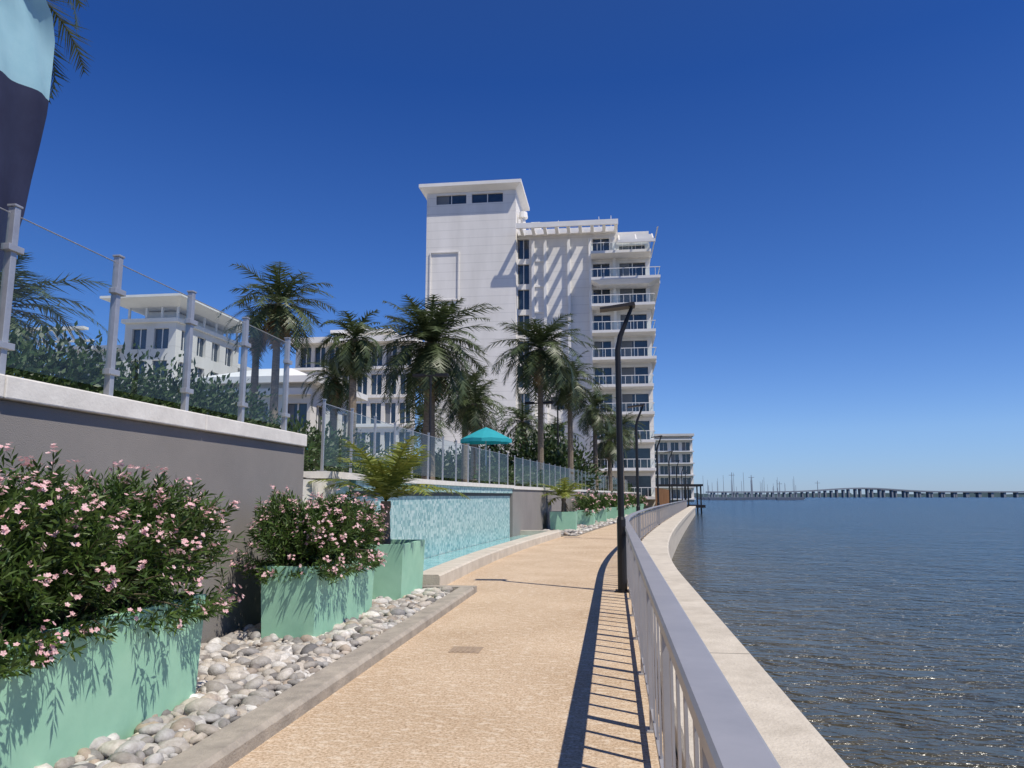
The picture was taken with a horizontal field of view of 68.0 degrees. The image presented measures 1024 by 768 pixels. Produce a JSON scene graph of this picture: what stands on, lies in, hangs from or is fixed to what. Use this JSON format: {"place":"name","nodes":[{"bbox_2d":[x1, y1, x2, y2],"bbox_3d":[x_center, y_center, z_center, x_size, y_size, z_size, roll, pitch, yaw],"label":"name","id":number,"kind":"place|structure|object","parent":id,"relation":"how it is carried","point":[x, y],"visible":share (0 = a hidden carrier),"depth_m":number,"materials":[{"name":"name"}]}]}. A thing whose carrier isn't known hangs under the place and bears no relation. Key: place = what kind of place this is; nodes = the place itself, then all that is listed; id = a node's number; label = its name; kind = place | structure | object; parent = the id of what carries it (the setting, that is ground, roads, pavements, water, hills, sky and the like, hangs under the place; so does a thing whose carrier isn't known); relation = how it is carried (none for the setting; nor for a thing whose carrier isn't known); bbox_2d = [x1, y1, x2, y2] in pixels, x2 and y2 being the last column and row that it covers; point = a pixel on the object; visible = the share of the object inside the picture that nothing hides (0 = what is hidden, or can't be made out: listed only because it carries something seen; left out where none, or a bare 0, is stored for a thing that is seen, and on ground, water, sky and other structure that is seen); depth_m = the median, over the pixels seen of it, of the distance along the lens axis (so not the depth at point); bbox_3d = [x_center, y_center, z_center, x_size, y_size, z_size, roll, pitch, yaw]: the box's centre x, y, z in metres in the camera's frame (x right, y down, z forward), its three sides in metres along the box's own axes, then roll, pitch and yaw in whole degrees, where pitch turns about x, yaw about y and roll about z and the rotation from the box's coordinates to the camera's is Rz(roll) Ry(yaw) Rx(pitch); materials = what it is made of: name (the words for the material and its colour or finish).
{"place":"outdoors","nodes":[
{"label":"outdoors","id":0,"kind":"place"},
{"bbox_2d":[229,513,677,767],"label":"promenade path","id":1,"kind":"structure","parent":0,"point":[547,676],"depth_m":6.34,"materials":[{"name":"beige concrete"}]},
{"bbox_2d":[448,646,483,652],"bbox_3d":[-0.482,2.797,7.971,0.320,0.030,0.320,-1,-8,7],"label":"drain cover","id":2,"kind":"object","parent":1,"relation":"on","point":[461,649],"visible":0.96,"depth_m":7.95,"materials":[{"name":"metal"}]},
{"bbox_2d":[600,301,634,592],"bbox_3d":[1.875,1.036,13.157,0.620,4.985,0.260,-1,-8,7],"label":"street lamp","id":3,"kind":"object","parent":1,"relation":"on","point":[622,553],"visible":0.96,"depth_m":13.08,"materials":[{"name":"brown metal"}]},
{"bbox_2d":[628,404,644,540],"bbox_3d":[4.624,3.218,27.967,0.620,4.985,0.260,-1,-8,7],"label":"street lamp","id":4,"kind":"object","parent":1,"relation":"on","point":[637,464],"visible":0.7,"depth_m":27.99,"materials":[{"name":"brown metal"}]},
{"bbox_2d":[651,435,661,524],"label":"street lamp","id":5,"kind":"object","parent":1,"relation":"on","point":[658,503],"visible":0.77,"depth_m":42.70,"materials":[{"name":"brown metal"}]},
{"bbox_2d":[655,488,668,509],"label":"wood screen fence","id":6,"kind":"object","parent":1,"relation":"on","point":[663,496],"visible":0.53,"depth_m":85.32,"materials":[{"name":"brown wood"}]},
{"bbox_2d":[664,451,672,502],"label":"street lamp","id":7,"kind":"object","parent":1,"relation":"on","point":[669,475],"visible":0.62,"depth_m":57.43,"materials":[{"name":"brown metal"}]},
{"bbox_2d":[675,460,679,512],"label":"street lamp","id":8,"kind":"object","parent":1,"relation":"on","point":[676,480],"visible":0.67,"depth_m":72.06,"materials":[{"name":"brown metal"}]},
{"bbox_2d":[681,466,683,500],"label":"street lamp","id":9,"kind":"object","parent":1,"relation":"on","point":[681,482],"visible":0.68,"depth_m":86.79,"materials":[{"name":"brown metal"}]},
{"bbox_2d":[625,500,780,767],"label":"promenade railing","id":10,"kind":"object","parent":1,"relation":"on","point":[726,734],"visible":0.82,"depth_m":2.98,"materials":[{"name":"metal"}]},
{"bbox_2d":[423,535,530,570],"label":"pool water","id":11,"kind":"structure","parent":0,"point":[431,562],"depth_m":20.52,"materials":[{"name":"teal liquid"}]},
{"bbox_2d":[1,0,1023,494],"label":"sky","id":12,"kind":"structure","parent":0,"point":[833,190],"materials":[{"name":"blue"}]},
{"bbox_2d":[561,502,677,759],"bbox_3d":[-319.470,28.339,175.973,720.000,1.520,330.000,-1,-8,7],"label":"ground","id":13,"kind":"structure","parent":0,"point":[608,525],"depth_m":33.71,"materials":[{"name":"beige concrete"}]},
{"bbox_2d":[27,293,251,397],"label":"hotel building","id":14,"kind":"structure","parent":13,"relation":"on","point":[162,324],"depth_m":77.49,"materials":[{"name":"beige paint"}]},
{"bbox_2d":[0,400,304,642],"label":"retaining wall","id":15,"kind":"structure","parent":13,"relation":"on","point":[246,472],"depth_m":7.81,"materials":[{"name":"grey paint"}]},
{"bbox_2d":[0,374,306,446],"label":"coping","id":16,"kind":"object","parent":15,"relation":"on","point":[24,391],"visible":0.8,"depth_m":6.73,"materials":[{"name":"white concrete"}]},
{"bbox_2d":[0,204,291,430],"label":"glass fence","id":17,"kind":"object","parent":16,"relation":"on","point":[11,248],"visible":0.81,"depth_m":6.86,"materials":[{"name":"metal"}]},
{"bbox_2d":[174,368,367,469],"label":"pool clubhouse","id":18,"kind":"structure","parent":13,"relation":"on","point":[296,400],"depth_m":46.64,"materials":[{"name":"beige paint"}]},
{"bbox_2d":[156,585,476,767],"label":"path kerb","id":19,"kind":"structure","parent":13,"relation":"on","point":[230,744],"depth_m":5.76,"materials":[{"name":"concrete"}]},
{"bbox_2d":[302,479,335,508],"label":"return wall","id":20,"kind":"structure","parent":13,"relation":"on","point":[309,488],"depth_m":11.90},
{"bbox_2d":[292,328,424,466],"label":"hotel building","id":21,"kind":"structure","parent":13,"relation":"on","point":[373,406],"depth_m":88.55,"materials":[{"name":"beige paint"}]},
{"bbox_2d":[315,479,509,558],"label":"pool wall","id":22,"kind":"structure","parent":13,"relation":"on","point":[439,525],"depth_m":20.89,"materials":[{"name":"tile"}]},
{"bbox_2d":[303,471,514,487],"bbox_3d":[-1.792,2.721,20.821,0.747,0.115,17.194,-2,-9,10],"label":"coping","id":23,"kind":"object","parent":22,"relation":"on","point":[327,475],"visible":0.66,"depth_m":16.73,"materials":[{"name":"white concrete"}]},
{"bbox_2d":[320,399,508,484],"bbox_3d":[-1.786,2.065,20.942,0.393,1.218,16.947,-2,-9,10],"label":"glass fence","id":24,"kind":"object","parent":23,"relation":"on","point":[351,435],"visible":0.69,"depth_m":16.91,"materials":[{"name":"metal"}]},
{"bbox_2d":[350,491,509,495],"bbox_3d":[-1.602,3.103,21.375,0.235,0.090,15.622,-2,-9,10],"label":"spillway slot","id":25,"kind":"object","parent":22,"relation":"attached to","point":[465,494],"visible":0.69,"depth_m":21.16,"materials":[{"name":"brown metal"}]},
{"bbox_2d":[351,480,511,492],"bbox_3d":[-1.561,2.960,21.391,0.311,0.179,15.626,-2,-9,10],"label":"tile spillway","id":26,"kind":"object","parent":22,"relation":"attached to","point":[465,489],"visible":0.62,"depth_m":22.59,"materials":[{"name":"tile"}]},
{"bbox_2d":[422,530,560,584],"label":"pool kerb","id":27,"kind":"structure","parent":13,"relation":"on","point":[448,572],"depth_m":17.51,"materials":[{"name":"concrete"}]},
{"bbox_2d":[419,179,659,509],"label":"hotel tower","id":28,"kind":"structure","parent":13,"relation":"on","point":[484,245],"depth_m":92.33,"materials":[{"name":"white paint"}]},
{"bbox_2d":[510,489,640,536],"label":"retaining wall","id":29,"kind":"structure","parent":13,"relation":"on","point":[530,509],"depth_m":32.72,"materials":[{"name":"grey paint"}]},
{"bbox_2d":[512,486,640,493],"bbox_3d":[8.463,9.018,63.399,0.537,0.125,71.341,-2,-9,14],"label":"coping","id":30,"kind":"object","parent":29,"relation":"on","point":[529,488],"visible":0.42,"depth_m":35.03,"materials":[{"name":"white concrete"}]},
{"bbox_2d":[514,455,627,491],"bbox_3d":[5.711,6.770,52.741,0.246,1.218,46.933,-2,-9,14],"label":"glass fence","id":31,"kind":"object","parent":30,"relation":"on","point":[555,475],"visible":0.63,"depth_m":37.55,"materials":[{"name":"glass"}]},
{"bbox_2d":[543,511,649,535],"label":"river stones","id":32,"kind":"object","parent":13,"relation":"on","point":[581,528],"visible":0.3,"depth_m":36.58,"materials":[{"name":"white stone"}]},
{"bbox_2d":[550,511,576,529],"bbox_3d":[2.401,6.334,35.144,1.200,0.850,1.400,-1,-8,7],"label":"planter box","id":33,"kind":"object","parent":32,"relation":"on","point":[559,520],"visible":0.8,"depth_m":34.48,"materials":[{"name":"green paint"}]},
{"bbox_2d":[535,477,589,511],"bbox_3d":[2.492,5.318,35.288,2.440,1.898,3.043,-4,-9,27],"label":"potted palm","id":34,"kind":"object","parent":33,"relation":"in","point":[563,491],"visible":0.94,"depth_m":35.10,"materials":[{"name":"green plant"}]},
{"bbox_2d":[577,510,594,524],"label":"planter box","id":35,"kind":"object","parent":32,"relation":"on","point":[583,518],"visible":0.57,"depth_m":40.25,"materials":[{"name":"green paint"}]},
{"bbox_2d":[571,489,600,515],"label":"oleander bush","id":36,"kind":"object","parent":35,"relation":"in","point":[585,503],"visible":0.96,"depth_m":40.99,"materials":[{"name":"green plant"}]},
{"bbox_2d":[595,508,606,521],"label":"planter box","id":37,"kind":"object","parent":32,"relation":"on","point":[601,515],"visible":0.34,"depth_m":45.55,"materials":[{"name":"green paint"}]},
{"bbox_2d":[594,492,612,511],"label":"oleander bush","id":38,"kind":"object","parent":37,"relation":"in","point":[604,501],"visible":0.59,"depth_m":46.12,"materials":[{"name":"green plant"}]},
{"bbox_2d":[607,507,616,518],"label":"planter box","id":39,"kind":"object","parent":32,"relation":"on","point":[612,513],"visible":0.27,"depth_m":50.86,"materials":[{"name":"green paint"}]},
{"bbox_2d":[603,490,617,509],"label":"oleander bush","id":40,"kind":"object","parent":39,"relation":"in","point":[614,502],"visible":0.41,"depth_m":51.61,"materials":[{"name":"green plant"}]},
{"bbox_2d":[625,505,631,514],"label":"planter box","id":41,"kind":"object","parent":32,"relation":"on","point":[628,511],"visible":0.26,"depth_m":61.48,"materials":[{"name":"green paint"}]},
{"bbox_2d":[625,493,635,506],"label":"oleander bush","id":42,"kind":"object","parent":41,"relation":"in","point":[631,499],"visible":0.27,"depth_m":62.38,"materials":[{"name":"green plant"}]},
{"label":"planter box","id":43,"kind":"object","parent":32,"relation":"on","visible":0},
{"bbox_2d":[610,493,629,509],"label":"oleander bush","id":44,"kind":"object","parent":43,"relation":"in","point":[626,503],"visible":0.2,"depth_m":56.98,"materials":[{"name":"green plant"}]},
{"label":"planter box","id":45,"kind":"object","parent":32,"relation":"on","visible":0},
{"bbox_2d":[630,492,642,505],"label":"oleander bush","id":46,"kind":"object","parent":45,"relation":"in","point":[635,499],"visible":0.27,"depth_m":68.22,"materials":[{"name":"green plant"}]},
{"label":"planter box","id":47,"kind":"object","parent":32,"relation":"on","visible":0},
{"bbox_2d":[639,494,647,506],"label":"oleander bush","id":48,"kind":"object","parent":47,"relation":"in","point":[643,501],"visible":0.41,"depth_m":73.81,"materials":[{"name":"green plant"}]},
{"bbox_2d":[641,506,848,767],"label":"sea wall","id":49,"kind":"structure","parent":13,"relation":"on","point":[792,737],"depth_m":5.89,"materials":[{"name":"concrete"}]},
{"bbox_2d":[654,433,695,501],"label":"apartment building","id":50,"kind":"structure","parent":0,"point":[680,446],"depth_m":200.33,"materials":[{"name":"beige paint"}]},
{"bbox_2d":[672,497,1023,767],"bbox_3d":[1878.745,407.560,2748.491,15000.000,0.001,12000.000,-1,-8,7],"label":"sea water","id":51,"kind":"structure","parent":0,"point":[877,632],"depth_m":17.59,"materials":[{"name":"blue liquid"}]},
{"bbox_2d":[655,484,705,513],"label":"dock pavilion","id":52,"kind":"structure","parent":51,"relation":"in","point":[700,505],"depth_m":111.02,"materials":[{"name":"metal"}]},
{"bbox_2d":[695,473,805,499],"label":"sailboats","id":53,"kind":"object","parent":51,"relation":"on","point":[752,498],"visible":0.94,"depth_m":500.57,"materials":[{"name":"plastic"}]},
{"bbox_2d":[731,472,818,497],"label":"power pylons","id":54,"kind":"object","parent":51,"relation":"on","point":[751,485],"visible":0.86,"depth_m":1105.31,"materials":[{"name":"metal"}]},
{"bbox_2d":[694,493,1023,496],"bbox_3d":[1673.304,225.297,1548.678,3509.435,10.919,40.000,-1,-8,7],"label":"distant shore trees","id":55,"kind":"object","parent":51,"relation":"on","point":[910,495],"visible":0.16,"depth_m":1649.77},
{"bbox_2d":[706,488,1023,496],"bbox_3d":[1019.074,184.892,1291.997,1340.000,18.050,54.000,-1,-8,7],"label":"bridge","id":56,"kind":"structure","parent":51,"relation":"in","point":[893,492],"depth_m":1329.61,"materials":[{"name":"concrete"}]},
{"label":"terrace ground","id":57,"kind":"structure","parent":0,"visible":0},
{"bbox_2d":[0,0,54,271],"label":"feather flag","id":58,"kind":"object","parent":57,"relation":"on","point":[27,41],"visible":0.98,"depth_m":6.27,"materials":[{"name":"blue fabric"}]},
{"bbox_2d":[0,252,109,364],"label":"palm tree","id":59,"kind":"object","parent":57,"relation":"on","point":[17,295],"visible":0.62,"depth_m":16.03,"materials":[{"name":"green plant"}]},
{"bbox_2d":[47,0,94,103],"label":"palm tree","id":60,"kind":"object","parent":57,"relation":"on","point":[68,32],"visible":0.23,"depth_m":12.60,"materials":[{"name":"green plant"}]},
{"bbox_2d":[5,314,296,430],"bbox_3d":[-4.843,-0.262,6.714,2.196,1.367,11.617,-1,-8,7],"label":"hedge","id":61,"kind":"object","parent":57,"relation":"on","point":[93,380],"visible":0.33,"depth_m":8.37,"materials":[{"name":"green plant"}]},
{"bbox_2d":[11,350,390,472],"bbox_3d":[-8.386,0.948,17.672,8.470,2.474,21.891,-1,-8,7],"label":"shrubbery","id":62,"kind":"object","parent":57,"relation":"on","point":[312,452],"visible":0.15,"depth_m":19.69,"materials":[{"name":"green plant"}]},
{"bbox_2d":[222,302,270,423],"bbox_3d":[-11.073,0.295,33.013,2.942,7.838,2.822,6,-10,-34],"label":"palm tree","id":63,"kind":"object","parent":57,"relation":"on","point":[254,377],"visible":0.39,"depth_m":33.05,"materials":[{"name":"green plant"}]},
{"bbox_2d":[216,261,336,423],"bbox_3d":[-9.869,-0.383,31.980,5.016,8.879,5.017,-1,-8,7],"label":"palm tree","id":64,"kind":"object","parent":57,"relation":"on","point":[282,321],"visible":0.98,"depth_m":31.89,"materials":[{"name":"green plant"}]},
{"bbox_2d":[300,359,373,467],"bbox_3d":[-8.228,1.821,35.639,3.314,6.185,3.102,-1,-8,7],"label":"palm tree","id":65,"kind":"object","parent":57,"relation":"on","point":[334,392],"visible":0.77,"depth_m":35.45,"materials":[{"name":"green plant"}]},
{"bbox_2d":[315,309,400,471],"bbox_3d":[-7.154,0.635,33.354,3.406,7.866,3.788,-4,-9,24],"label":"palm tree","id":66,"kind":"object","parent":57,"relation":"on","point":[354,364],"visible":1,"depth_m":33.38,"materials":[{"name":"green plant"}]},
{"bbox_2d":[355,445,450,476],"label":"shrubbery","id":67,"kind":"object","parent":57,"relation":"on","point":[404,457],"visible":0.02,"depth_m":66.18,"materials":[{"name":"green plant"}]},
{"bbox_2d":[393,403,454,452],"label":"palm tree","id":68,"kind":"object","parent":57,"relation":"on","point":[419,428],"visible":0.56,"depth_m":51.05,"materials":[{"name":"green plant"}]},
{"bbox_2d":[412,373,448,479],"bbox_3d":[-3.825,2.192,35.359,1.660,5.370,0.400,-1,-8,7],"label":"area light","id":69,"kind":"object","parent":57,"relation":"on","point":[436,375],"visible":0.88,"depth_m":35.48,"materials":[{"name":"brown metal"}]},
{"bbox_2d":[359,294,503,479],"bbox_3d":[-4.420,0.271,39.140,7.403,10.272,7.974,-5,-10,32],"label":"palm tree","id":70,"kind":"object","parent":57,"relation":"on","point":[432,356],"visible":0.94,"depth_m":38.58,"materials":[{"name":"green plant"}]},
{"bbox_2d":[435,365,493,481],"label":"palm tree","id":71,"kind":"object","parent":57,"relation":"on","point":[464,463],"visible":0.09,"depth_m":43.49,"materials":[{"name":"green plant"}]},
{"bbox_2d":[436,374,506,482],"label":"palm tree","id":72,"kind":"object","parent":57,"relation":"on","point":[472,421],"visible":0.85,"depth_m":40.36,"materials":[{"name":"green plant"}]},
{"bbox_2d":[460,427,511,482],"bbox_3d":[-1.146,3.240,33.319,2.160,2.700,2.160,3,-9,-17],"label":"patio umbrella","id":73,"kind":"object","parent":57,"relation":"on","point":[486,436],"visible":0.81,"depth_m":32.89,"materials":[{"name":"fabric"}]},
{"bbox_2d":[461,418,516,466],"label":"palm tree","id":74,"kind":"object","parent":57,"relation":"on","point":[490,446],"visible":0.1,"depth_m":58.05,"materials":[{"name":"green plant"}]},
{"bbox_2d":[405,419,608,495],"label":"shrubbery","id":75,"kind":"object","parent":57,"relation":"on","point":[526,453],"visible":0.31,"depth_m":51.74,"materials":[{"name":"green plant"}]},
{"bbox_2d":[492,397,554,452],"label":"palm tree","id":76,"kind":"object","parent":57,"relation":"on","point":[523,415],"visible":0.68,"depth_m":56.19,"materials":[{"name":"green plant"}]},
{"bbox_2d":[525,401,552,404],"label":"area light","id":77,"kind":"object","parent":57,"relation":"on","point":[547,402],"visible":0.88,"depth_m":45.29,"materials":[{"name":"brown metal"}]},
{"bbox_2d":[483,313,600,485],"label":"palm tree","id":78,"kind":"object","parent":57,"relation":"on","point":[537,365],"visible":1,"depth_m":45.15,"materials":[{"name":"green plant"}]},
{"bbox_2d":[469,460,635,491],"bbox_3d":[6.107,7.654,59.253,2.305,1.719,61.143,-2,-9,14],"label":"hedge","id":79,"kind":"object","parent":57,"relation":"on","point":[518,477],"visible":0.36,"depth_m":36.15,"materials":[{"name":"green plant"}]},
{"bbox_2d":[552,400,558,462],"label":"area light","id":80,"kind":"object","parent":57,"relation":"on","point":[557,430],"visible":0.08,"depth_m":51.09,"materials":[{"name":"brown metal"}]},
{"bbox_2d":[535,417,583,461],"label":"palm tree","id":81,"kind":"object","parent":57,"relation":"on","point":[561,425],"visible":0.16,"depth_m":59.66,"materials":[{"name":"green plant"}]},
{"bbox_2d":[537,350,605,482],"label":"palm tree","id":82,"kind":"object","parent":57,"relation":"on","point":[578,398],"visible":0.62,"depth_m":47.78,"materials":[{"name":"green plant"}]},
{"bbox_2d":[563,388,615,489],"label":"palm tree","id":83,"kind":"object","parent":57,"relation":"on","point":[595,420],"visible":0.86,"depth_m":54.38,"materials":[{"name":"green plant"}]},
{"bbox_2d":[586,422,632,491],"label":"palm tree","id":84,"kind":"object","parent":57,"relation":"on","point":[608,447],"visible":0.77,"depth_m":60.90,"materials":[{"name":"green plant"}]},
{"bbox_2d":[601,412,645,491],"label":"palm tree","id":85,"kind":"object","parent":57,"relation":"on","point":[629,433],"visible":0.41,"depth_m":64.86,"materials":[{"name":"green plant"}]},
{"label":"gravel bed","id":86,"kind":"object","parent":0,"visible":0},
{"bbox_2d":[34,586,452,767],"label":"river stones","id":87,"kind":"object","parent":86,"relation":"on","point":[246,670],"visible":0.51,"depth_m":6.37,"materials":[{"name":"white stone"}]},
{"bbox_2d":[0,594,205,767],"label":"planter box","id":88,"kind":"object","parent":87,"relation":"on","point":[127,683],"visible":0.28,"depth_m":4.64,"materials":[{"name":"green paint"}]},
{"bbox_2d":[0,442,244,680],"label":"oleander bush","id":89,"kind":"object","parent":88,"relation":"in","point":[82,554],"visible":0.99,"depth_m":4.54,"materials":[{"name":"green plant"}]},
{"bbox_2d":[261,553,373,638],"bbox_3d":[-2.285,2.530,9.184,0.640,0.810,2.050,-1,-8,7],"label":"planter box","id":90,"kind":"object","parent":87,"relation":"on","point":[315,605],"visible":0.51,"depth_m":8.23,"materials":[{"name":"green paint"}]},
{"bbox_2d":[230,484,389,586],"bbox_3d":[-2.256,1.802,9.363,1.404,1.140,2.868,-1,-8,7],"label":"oleander bush","id":91,"kind":"object","parent":90,"relation":"in","point":[326,533],"visible":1,"depth_m":8.51,"materials":[{"name":"green plant"}]},
{"bbox_2d":[369,539,424,599],"bbox_3d":[-1.998,2.924,11.993,0.930,0.850,1.350,-1,-8,7],"label":"planter box","id":92,"kind":"object","parent":87,"relation":"on","point":[399,575],"visible":0.43,"depth_m":11.35,"materials":[{"name":"green paint"}]},
{"bbox_2d":[309,436,469,543],"bbox_3d":[-1.960,1.875,12.234,2.280,2.019,2.424,-3,-9,22],"label":"potted palm","id":93,"kind":"object","parent":92,"relation":"in","point":[383,480],"visible":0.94,"depth_m":11.90,"materials":[{"name":"green plant"}]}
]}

